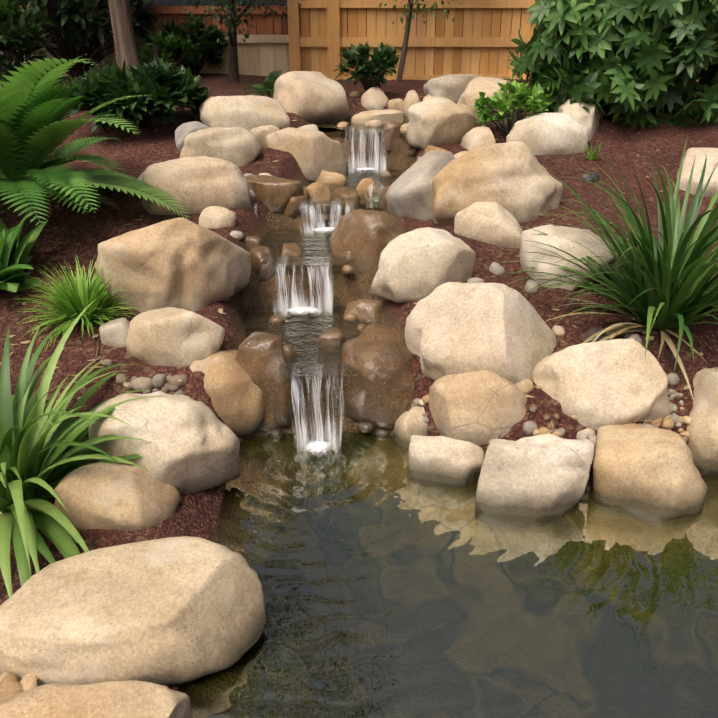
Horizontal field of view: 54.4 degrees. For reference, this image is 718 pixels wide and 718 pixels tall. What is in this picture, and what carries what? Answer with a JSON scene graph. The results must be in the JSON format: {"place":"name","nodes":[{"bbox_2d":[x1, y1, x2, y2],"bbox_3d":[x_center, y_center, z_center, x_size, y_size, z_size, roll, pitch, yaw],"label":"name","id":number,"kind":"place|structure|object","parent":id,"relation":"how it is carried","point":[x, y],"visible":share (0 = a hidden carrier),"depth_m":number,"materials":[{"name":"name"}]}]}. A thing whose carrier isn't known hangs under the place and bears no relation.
{"place":"outdoors","nodes":[
{"label":"outdoors","id":0,"kind":"place"},
{"bbox_2d":[0,34,717,690],"bbox_3d":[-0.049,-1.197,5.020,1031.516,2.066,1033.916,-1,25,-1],"label":"terrain","id":1,"kind":"structure","parent":0,"point":[622,150],"depth_m":3.71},
{"bbox_2d":[0,681,23,698],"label":"pebbles","id":2,"kind":"object","parent":1,"relation":"on","point":[13,688],"visible":0.19,"depth_m":1.77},
{"bbox_2d":[0,674,44,689],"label":"pebbles","id":3,"kind":"object","parent":1,"relation":"on","point":[7,680],"depth_m":1.82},
{"bbox_2d":[0,206,48,291],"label":"broadleaf plant","id":4,"kind":"object","parent":1,"relation":"on","point":[14,260],"visible":0.94,"depth_m":3.43,"materials":[{"name":"green plant"}]},
{"bbox_2d":[20,673,40,690],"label":"pebbles","id":5,"kind":"object","parent":1,"relation":"on","point":[28,681],"visible":0.17,"depth_m":1.80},
{"bbox_2d":[0,0,71,89],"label":"shrub","id":6,"kind":"object","parent":1,"relation":"on","point":[13,19],"visible":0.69,"depth_m":5.27,"materials":[{"name":"green plant"}]},
{"bbox_2d":[3,175,119,210],"bbox_3d":[-2.080,-1.004,4.157,1.346,0.257,0.677,-5,26,-11],"label":"fern frond","id":7,"kind":"object","parent":1,"relation":"on","point":[100,197],"visible":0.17,"depth_m":4.06,"materials":[{"name":"green plant"}]},
{"bbox_2d":[7,254,140,350],"bbox_3d":[-1.285,-0.286,3.243,0.614,0.346,0.662,9,27,19],"label":"grass plant","id":8,"kind":"object","parent":1,"relation":"on","point":[79,298],"depth_m":3.22,"materials":[{"name":"green plant"}]},
{"bbox_2d":[11,0,158,77],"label":"shrub","id":9,"kind":"object","parent":1,"relation":"on","point":[70,41],"visible":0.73,"depth_m":7.04,"materials":[{"name":"green plant"}]},
{"bbox_2d":[0,54,189,226],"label":"fern","id":10,"kind":"object","parent":1,"relation":"on","point":[35,130],"visible":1,"depth_m":3.61,"materials":[{"name":"green plant"}]},
{"bbox_2d":[0,680,191,717],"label":"corner boulder","id":11,"kind":"object","parent":1,"relation":"on","point":[127,699],"visible":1,"depth_m":1.64,"materials":[{"name":"stone"}]},
{"bbox_2d":[0,297,218,597],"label":"strap grass","id":12,"kind":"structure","parent":1,"relation":"on","point":[41,456],"depth_m":2.43,"materials":[{"name":"green plant"}]},
{"bbox_2d":[99,318,129,347],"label":"rock","id":13,"kind":"object","parent":1,"relation":"on","point":[113,333],"visible":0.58,"depth_m":3.10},
{"bbox_2d":[54,462,180,530],"bbox_3d":[-0.847,0.474,2.454,0.411,0.230,0.226,-1,25,-1],"label":"boulder","id":14,"kind":"object","parent":1,"relation":"on","point":[101,495],"visible":0.77,"depth_m":2.39,"materials":[{"name":"stone"}]},
{"bbox_2d":[108,0,139,69],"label":"tree","id":15,"kind":"object","parent":1,"relation":"on","point":[123,33],"visible":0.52,"depth_m":6.34,"materials":[{"name":"brown plant"}]},
{"bbox_2d":[0,536,267,685],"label":"boulder","id":16,"kind":"object","parent":1,"relation":"on","point":[169,611],"visible":0.96,"depth_m":1.87,"materials":[{"name":"stone"}]},
{"bbox_2d":[64,57,209,131],"bbox_3d":[-1.571,-1.903,5.016,1.105,0.494,0.852,-1,25,-1],"label":"dark shrub","id":17,"kind":"object","parent":1,"relation":"on","point":[162,85],"visible":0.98,"depth_m":4.84,"materials":[{"name":"green plant"}]},
{"bbox_2d":[13,35,289,77],"bbox_3d":[-3.314,-3.147,7.641,5.166,0.730,0.060,-1,25,-1],"label":"fence","id":18,"kind":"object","parent":1,"relation":"on","point":[267,56],"depth_m":7.62,"materials":[{"name":"brown wood"}]},
{"bbox_2d":[19,5,288,71],"bbox_3d":[-3.622,-3.359,7.758,5.928,1.015,0.064,-1,25,-1],"label":"red fence","id":19,"kind":"object","parent":1,"relation":"on","point":[177,14],"visible":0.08,"depth_m":7.64,"materials":[{"name":"brown wood"}]},
{"bbox_2d":[122,115,199,393],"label":"pebbles","id":20,"kind":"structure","parent":1,"relation":"on","point":[172,380],"depth_m":2.94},
{"bbox_2d":[89,391,240,493],"bbox_3d":[-0.738,0.305,2.657,0.569,0.378,0.386,15,29,29],"label":"bank boulder","id":21,"kind":"object","parent":1,"relation":"on","point":[188,437],"visible":0.67,"depth_m":2.52,"materials":[{"name":"stone"}]},
{"bbox_2d":[136,29,203,70],"bbox_3d":[-1.958,-3.116,7.148,0.714,0.468,0.564,-16,29,-31],"label":"shrub","id":22,"kind":"object","parent":1,"relation":"on","point":[146,53],"visible":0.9,"depth_m":7.07,"materials":[{"name":"green plant"}]},
{"bbox_2d":[94,217,250,311],"bbox_3d":[-0.913,-0.504,3.466,0.741,0.489,0.638,-1,25,-1],"label":"boulder","id":23,"kind":"object","parent":1,"relation":"on","point":[183,263],"visible":0.94,"depth_m":3.23,"materials":[{"name":"stone"}]},
{"bbox_2d":[126,307,224,366],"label":"boulder","id":24,"kind":"object","parent":1,"relation":"on","point":[172,336],"visible":0.85,"depth_m":2.99,"materials":[{"name":"stone"}]},
{"bbox_2d":[103,173,271,394],"bbox_3d":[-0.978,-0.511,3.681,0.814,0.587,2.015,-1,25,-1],"label":"pebbles","id":25,"kind":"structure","parent":1,"relation":"on","point":[158,380],"depth_m":2.94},
{"bbox_2d":[156,11,227,75],"bbox_3d":[-1.736,-3.324,7.377,0.818,0.656,0.592,-16,29,-31],"label":"shrub","id":26,"kind":"object","parent":1,"relation":"on","point":[192,32],"visible":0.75,"depth_m":7.29,"materials":[{"name":"green plant"}]},
{"bbox_2d":[175,121,208,150],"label":"boulder","id":27,"kind":"object","parent":1,"relation":"on","point":[183,131],"visible":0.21,"depth_m":4.80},
{"bbox_2d":[141,156,251,215],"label":"boulder","id":28,"kind":"object","parent":1,"relation":"on","point":[196,184],"visible":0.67,"depth_m":4.01,"materials":[{"name":"stone"}]},
{"bbox_2d":[199,206,235,228],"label":"rock","id":29,"kind":"object","parent":1,"relation":"on","point":[213,217],"visible":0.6,"depth_m":3.89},
{"bbox_2d":[179,127,261,166],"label":"boulder","id":30,"kind":"object","parent":1,"relation":"on","point":[238,146],"visible":0.62,"depth_m":4.57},
{"bbox_2d":[189,350,264,435],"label":"boulder","id":31,"kind":"object","parent":1,"relation":"on","point":[234,392],"visible":0.46,"depth_m":2.98,"materials":[{"name":"stone"}]},
{"bbox_2d":[177,0,304,82],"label":"tree","id":32,"kind":"object","parent":1,"relation":"on","point":[233,21],"visible":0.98,"depth_m":6.56,"materials":[{"name":"green plant"}]},
{"bbox_2d":[199,95,289,130],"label":"boulder","id":33,"kind":"object","parent":1,"relation":"on","point":[248,112],"visible":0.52,"depth_m":5.02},
{"bbox_2d":[243,236,264,248],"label":"rock","id":34,"kind":"object","parent":1,"relation":"on","point":[252,242],"visible":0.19,"depth_m":3.88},
{"bbox_2d":[236,70,282,97],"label":"fern","id":35,"kind":"object","parent":1,"relation":"on","point":[268,83],"visible":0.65,"depth_m":5.90,"materials":[{"name":"green plant"}]},
{"bbox_2d":[250,246,275,280],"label":"rock","id":36,"kind":"object","parent":1,"relation":"on","point":[262,265],"visible":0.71,"depth_m":3.65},
{"bbox_2d":[235,332,292,431],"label":"boulder","id":37,"kind":"object","parent":1,"relation":"on","point":[260,358],"visible":0.54,"depth_m":2.98,"materials":[{"name":"stone"}]},
{"bbox_2d":[250,125,279,147],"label":"rock","id":38,"kind":"object","parent":1,"relation":"on","point":[261,133],"visible":0.19,"depth_m":4.87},
{"bbox_2d":[263,397,280,434],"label":"rock","id":39,"kind":"object","parent":1,"relation":"on","point":[271,424],"visible":0.27,"depth_m":3.07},
{"bbox_2d":[245,175,303,212],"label":"boulder","id":40,"kind":"object","parent":1,"relation":"on","point":[274,194],"visible":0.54,"depth_m":4.20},
{"bbox_2d":[283,344,295,378],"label":"pebble","id":41,"kind":"object","parent":1,"relation":"on","point":[289,351],"visible":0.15,"depth_m":3.14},
{"bbox_2d":[280,242,304,269],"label":"rock","id":42,"kind":"object","parent":1,"relation":"on","point":[292,249],"visible":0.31,"depth_m":3.77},
{"bbox_2d":[283,187,307,218],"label":"rock","id":43,"kind":"object","parent":1,"relation":"on","point":[293,209],"visible":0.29,"depth_m":4.24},
{"bbox_2d":[247,229,353,264],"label":"water pool","id":44,"kind":"structure","parent":1,"relation":"on","point":[314,244],"depth_m":3.93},
{"bbox_2d":[309,227,334,231],"bbox_3d":[-0.188,-0.763,4.159,0.441,0.033,0.240,-1,25,-1],"label":"water foam","id":45,"kind":"object","parent":44,"relation":"on","point":[329,229],"visible":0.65,"depth_m":4.14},
{"bbox_2d":[298,198,352,232],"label":"waterfall","id":46,"kind":"structure","parent":44,"relation":"on","point":[313,216],"depth_m":4.19,"materials":[{"name":"white liquid"}]},
{"bbox_2d":[266,127,348,180],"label":"boulder","id":47,"kind":"object","parent":1,"relation":"on","point":[314,153],"visible":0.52,"depth_m":4.84,"materials":[{"name":"stone"}]},
{"bbox_2d":[241,306,376,376],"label":"water pool","id":48,"kind":"structure","parent":1,"relation":"on","point":[299,333],"depth_m":3.39,"materials":[{"name":"liquid"}]},
{"bbox_2d":[280,307,321,313],"bbox_3d":[-0.291,-0.242,3.592,0.400,0.033,0.240,-1,25,-1],"label":"water foam","id":49,"kind":"object","parent":48,"relation":"on","point":[298,310],"visible":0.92,"depth_m":3.58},
{"bbox_2d":[272,256,332,313],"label":"waterfall","id":50,"kind":"structure","parent":48,"relation":"on","point":[326,305],"depth_m":3.62,"materials":[{"name":"white liquid"}]},
{"bbox_2d":[300,124,318,130],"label":"rock","id":51,"kind":"object","parent":1,"relation":"on","point":[312,126],"visible":0.19,"depth_m":5.20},
{"bbox_2d":[273,71,348,122],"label":"boulder","id":52,"kind":"object","parent":1,"relation":"on","point":[313,97],"visible":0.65,"depth_m":5.46,"materials":[{"name":"stone"}]},
{"bbox_2d":[306,181,331,211],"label":"rock","id":53,"kind":"object","parent":1,"relation":"on","point":[318,191],"visible":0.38,"depth_m":4.33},
{"bbox_2d":[269,214,388,438],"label":"stream pebbles","id":54,"kind":"object","parent":1,"relation":"on","point":[364,427],"depth_m":3.40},
{"bbox_2d":[318,328,344,343],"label":"rock","id":55,"kind":"object","parent":1,"relation":"on","point":[332,336],"visible":0.5,"depth_m":3.27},
{"bbox_2d":[316,170,346,182],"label":"rock","id":56,"kind":"object","parent":1,"relation":"on","point":[328,177],"visible":0.29,"depth_m":4.83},
{"bbox_2d":[333,187,360,213],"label":"rock","id":57,"kind":"object","parent":1,"relation":"on","point":[347,195],"visible":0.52,"depth_m":4.27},
{"bbox_2d":[341,251,353,268],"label":"rock","id":58,"kind":"object","parent":1,"relation":"on","point":[347,254],"visible":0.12,"depth_m":3.74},
{"bbox_2d":[337,91,361,129],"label":"pebbles","id":59,"kind":"object","parent":1,"relation":"on","point":[352,94],"visible":0.21,"depth_m":5.33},
{"bbox_2d":[298,170,405,204],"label":"water pool","id":60,"kind":"structure","parent":1,"relation":"on","point":[354,179],"depth_m":4.81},
{"bbox_2d":[343,125,386,172],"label":"waterfall","id":61,"kind":"structure","parent":60,"relation":"on","point":[379,166],"depth_m":5.17,"materials":[{"name":"white liquid"}]},
{"bbox_2d":[0,92,705,528],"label":"litter","id":62,"kind":"object","parent":1,"relation":"on","point":[220,310],"depth_m":3.16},
{"bbox_2d":[309,116,408,129],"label":"pool water","id":63,"kind":"structure","parent":1,"relation":"on","point":[350,127],"depth_m":5.38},
{"bbox_2d":[344,299,380,321],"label":"rock","id":64,"kind":"object","parent":1,"relation":"on","point":[366,309],"visible":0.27,"depth_m":3.54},
{"bbox_2d":[356,178,375,204],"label":"rock","id":65,"kind":"object","parent":1,"relation":"on","point":[363,185],"visible":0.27,"depth_m":4.49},
{"bbox_2d":[333,41,399,91],"bbox_3d":[0.099,-2.568,6.174,0.541,0.479,0.564,-22,33,-39],"label":"shrub","id":66,"kind":"object","parent":1,"relation":"on","point":[384,58],"visible":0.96,"depth_m":6.10,"materials":[{"name":"green plant"}]},
{"bbox_2d":[329,209,405,271],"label":"wet boulder","id":67,"kind":"object","parent":1,"relation":"on","point":[364,237],"visible":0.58,"depth_m":3.69,"materials":[{"name":"stone"}]},
{"bbox_2d":[361,87,387,109],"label":"rock","id":68,"kind":"object","parent":1,"relation":"on","point":[374,98],"visible":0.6,"depth_m":6.02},
{"bbox_2d":[366,184,382,207],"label":"waterfall","id":69,"kind":"structure","parent":1,"relation":"on","point":[373,204],"depth_m":4.44,"materials":[{"name":"white liquid"}]},
{"bbox_2d":[340,323,413,428],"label":"wet boulder","id":70,"kind":"object","parent":1,"relation":"on","point":[378,391],"visible":0.67,"depth_m":3.06,"materials":[{"name":"stone"}]},
{"bbox_2d":[351,109,403,133],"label":"flat rock","id":71,"kind":"object","parent":1,"relation":"on","point":[365,117],"visible":0.42,"depth_m":5.48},
{"bbox_2d":[378,186,389,209],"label":"rock","id":72,"kind":"object","parent":1,"relation":"on","point":[382,204],"visible":0.21,"depth_m":4.31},
{"bbox_2d":[382,120,402,151],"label":"rock","id":73,"kind":"object","parent":1,"relation":"on","point":[391,133],"visible":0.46,"depth_m":5.21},
{"bbox_2d":[365,94,420,159],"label":"pebbles","id":74,"kind":"object","parent":1,"relation":"on","point":[375,123],"visible":0.12,"depth_m":5.32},
{"bbox_2d":[379,88,408,175],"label":"pebbles","id":75,"kind":"object","parent":1,"relation":"on","point":[404,128],"visible":0.19,"depth_m":5.13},
{"bbox_2d":[388,99,403,111],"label":"rock","id":76,"kind":"object","parent":1,"relation":"on","point":[395,104],"visible":0.46,"depth_m":5.97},
{"bbox_2d":[394,407,426,448],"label":"rock","id":77,"kind":"object","parent":1,"relation":"on","point":[408,424],"visible":0.4,"depth_m":3.01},
{"bbox_2d":[287,0,535,79],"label":"fence","id":78,"kind":"object","parent":1,"relation":"on","point":[326,29],"visible":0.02,"depth_m":7.28,"materials":[{"name":"brown wood"}]},
{"bbox_2d":[403,90,420,116],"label":"rock","id":79,"kind":"object","parent":1,"relation":"on","point":[411,98],"visible":0.58,"depth_m":5.93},
{"bbox_2d":[386,151,454,219],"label":"boulder","id":80,"kind":"object","parent":1,"relation":"on","point":[409,193],"visible":0.54,"depth_m":4.00,"materials":[{"name":"stone"}]},
{"bbox_2d":[379,0,461,81],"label":"tree","id":81,"kind":"object","parent":1,"relation":"on","point":[407,26],"visible":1,"depth_m":6.73,"materials":[{"name":"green plant"}]},
{"bbox_2d":[371,227,475,302],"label":"boulder","id":82,"kind":"object","parent":1,"relation":"on","point":[418,264],"visible":0.9,"depth_m":3.33,"materials":[{"name":"stone"}]},
{"bbox_2d":[424,145,453,154],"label":"rock","id":83,"kind":"object","parent":1,"relation":"on","point":[430,148],"visible":0.17,"depth_m":4.68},
{"bbox_2d":[406,96,475,148],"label":"boulder","id":84,"kind":"object","parent":1,"relation":"on","point":[435,121],"visible":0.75,"depth_m":4.90,"materials":[{"name":"stone"}]},
{"bbox_2d":[408,435,484,484],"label":"boulder","id":85,"kind":"object","parent":1,"relation":"on","point":[443,459],"visible":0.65,"depth_m":2.76,"materials":[{"name":"stone"}]},
{"bbox_2d":[423,74,481,103],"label":"boulder","id":86,"kind":"object","parent":1,"relation":"on","point":[452,87],"visible":0.38,"depth_m":5.74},
{"bbox_2d":[429,370,526,445],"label":"boulder","id":87,"kind":"object","parent":1,"relation":"on","point":[482,407],"visible":0.67,"depth_m":2.81,"materials":[{"name":"stone"}]},
{"bbox_2d":[461,126,495,150],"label":"rock","id":88,"kind":"object","parent":1,"relation":"on","point":[473,138],"visible":0.52,"depth_m":4.84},
{"bbox_2d":[405,282,556,384],"bbox_3d":[0.530,-0.127,3.055,0.631,0.451,0.468,14,28,28],"label":"boulder","id":89,"kind":"object","parent":1,"relation":"on","point":[503,330],"visible":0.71,"depth_m":2.92,"materials":[{"name":"stone"}]},
{"bbox_2d":[457,77,511,122],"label":"boulder","id":90,"kind":"object","parent":1,"relation":"on","point":[489,86],"visible":0.33,"depth_m":5.29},
{"bbox_2d":[454,202,522,248],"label":"boulder","id":91,"kind":"object","parent":1,"relation":"on","point":[494,223],"visible":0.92,"depth_m":3.73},
{"bbox_2d":[432,141,563,224],"bbox_3d":[0.813,-0.998,4.036,0.883,0.494,0.397,-7,26,-15],"label":"long boulder","id":92,"kind":"object","parent":1,"relation":"on","point":[513,180],"visible":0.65,"depth_m":3.89,"materials":[{"name":"stone"}]},
{"bbox_2d":[472,80,552,135],"bbox_3d":[1.097,-1.775,4.968,0.586,0.388,0.526,-1,25,-1],"label":"bright plant","id":93,"kind":"object","parent":1,"relation":"on","point":[512,107],"visible":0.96,"depth_m":4.89,"materials":[{"name":"green plant"}]},
{"bbox_2d":[502,65,552,102],"bbox_3d":[1.430,-2.192,5.519,0.700,0.411,0.544,-8,26,-16],"label":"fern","id":94,"kind":"object","parent":1,"relation":"on","point":[530,78],"visible":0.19,"depth_m":5.50,"materials":[{"name":"green plant"}]},
{"bbox_2d":[475,434,593,516],"bbox_3d":[0.668,0.462,2.678,0.474,0.382,0.290,-1,25,-1],"label":"white boulder","id":95,"kind":"object","parent":1,"relation":"on","point":[540,475],"visible":0.81,"depth_m":2.56,"materials":[{"name":"stone"}]},
{"bbox_2d":[411,398,681,490],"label":"shore pebbles","id":96,"kind":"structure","parent":1,"relation":"on","point":[581,434],"depth_m":2.81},
{"bbox_2d":[506,113,589,154],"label":"boulder","id":97,"kind":"object","parent":1,"relation":"on","point":[552,133],"visible":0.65,"depth_m":4.75,"materials":[{"name":"stone"}]},
{"bbox_2d":[422,395,688,436],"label":"shore pebbles","id":98,"kind":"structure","parent":1,"relation":"on","point":[425,399],"depth_m":2.86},
{"bbox_2d":[419,399,692,455],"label":"shore pebbles","id":99,"kind":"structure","parent":1,"relation":"on","point":[586,430],"depth_m":2.82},
{"bbox_2d":[519,224,618,290],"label":"boulder","id":100,"kind":"object","parent":1,"relation":"on","point":[552,237],"visible":0.62,"depth_m":3.41,"materials":[{"name":"stone"}]},
{"bbox_2d":[467,262,683,438],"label":"shore pebbles","id":101,"kind":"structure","parent":1,"relation":"on","point":[529,427],"depth_m":2.92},
{"bbox_2d":[557,97,599,140],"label":"boulder","id":102,"kind":"object","parent":1,"relation":"on","point":[581,115],"visible":0.35,"depth_m":5.00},
{"bbox_2d":[478,392,689,500],"bbox_3d":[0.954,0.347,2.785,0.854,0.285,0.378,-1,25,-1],"label":"shore pebbles","id":103,"kind":"object","parent":1,"relation":"on","point":[668,423],"depth_m":2.84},
{"bbox_2d":[581,141,603,159],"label":"grass tuft","id":104,"kind":"object","parent":1,"relation":"on","point":[590,154],"visible":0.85,"depth_m":4.68,"materials":[{"name":"green plant"}]},
{"bbox_2d":[581,172,610,342],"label":"dark pebbles","id":105,"kind":"object","parent":1,"relation":"on","point":[591,331],"visible":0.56,"depth_m":3.09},
{"bbox_2d":[475,137,717,374],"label":"grass plant","id":106,"kind":"object","parent":1,"relation":"on","point":[665,281],"depth_m":3.06,"materials":[{"name":"green plant"}]},
{"bbox_2d":[533,338,670,430],"bbox_3d":[1.001,0.079,2.906,0.557,0.389,0.384,-1,25,-1],"label":"shore boulder","id":107,"kind":"object","parent":1,"relation":"on","point":[594,385],"visible":0.83,"depth_m":2.79,"materials":[{"name":"stone"}]},
{"bbox_2d":[516,325,690,435],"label":"shore pebbles","id":108,"kind":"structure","parent":1,"relation":"on","point":[525,386],"depth_m":2.88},
{"bbox_2d":[507,0,717,128],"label":"leafy bush","id":109,"kind":"object","parent":1,"relation":"on","point":[630,60],"visible":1,"depth_m":4.92,"materials":[{"name":"green plant"}]},
{"bbox_2d":[545,285,704,403],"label":"dry grass","id":110,"kind":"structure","parent":1,"relation":"on","point":[632,327],"depth_m":3.04,"materials":[{"name":"beige plant"}]},
{"bbox_2d":[592,422,707,516],"bbox_3d":[1.129,0.445,2.721,0.420,0.355,0.359,9,27,19],"label":"boulder","id":111,"kind":"object","parent":1,"relation":"on","point":[654,471],"visible":0.83,"depth_m":2.59,"materials":[{"name":"stone"}]},
{"bbox_2d":[677,147,717,196],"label":"boulder","id":112,"kind":"object","parent":1,"relation":"on","point":[700,157],"visible":0.69,"depth_m":4.31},
{"bbox_2d":[686,367,717,477],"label":"shore boulder","id":113,"kind":"object","parent":1,"relation":"on","point":[702,429],"visible":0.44,"depth_m":2.80,"materials":[{"name":"stone"}]},
{"bbox_2d":[178,430,717,717],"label":"pond water","id":114,"kind":"structure","parent":0,"point":[392,587],"depth_m":2.21,"materials":[{"name":"liquid"}]},
{"bbox_2d":[302,438,331,455],"bbox_3d":[-0.174,0.379,2.973,0.281,0.033,0.240,-1,25,-1],"label":"water foam","id":115,"kind":"object","parent":114,"relation":"on","point":[318,445],"visible":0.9,"depth_m":2.96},
{"bbox_2d":[291,363,344,450],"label":"waterfall","id":116,"kind":"structure","parent":114,"relation":"on","point":[326,435],"depth_m":2.99,"materials":[{"name":"white liquid"}]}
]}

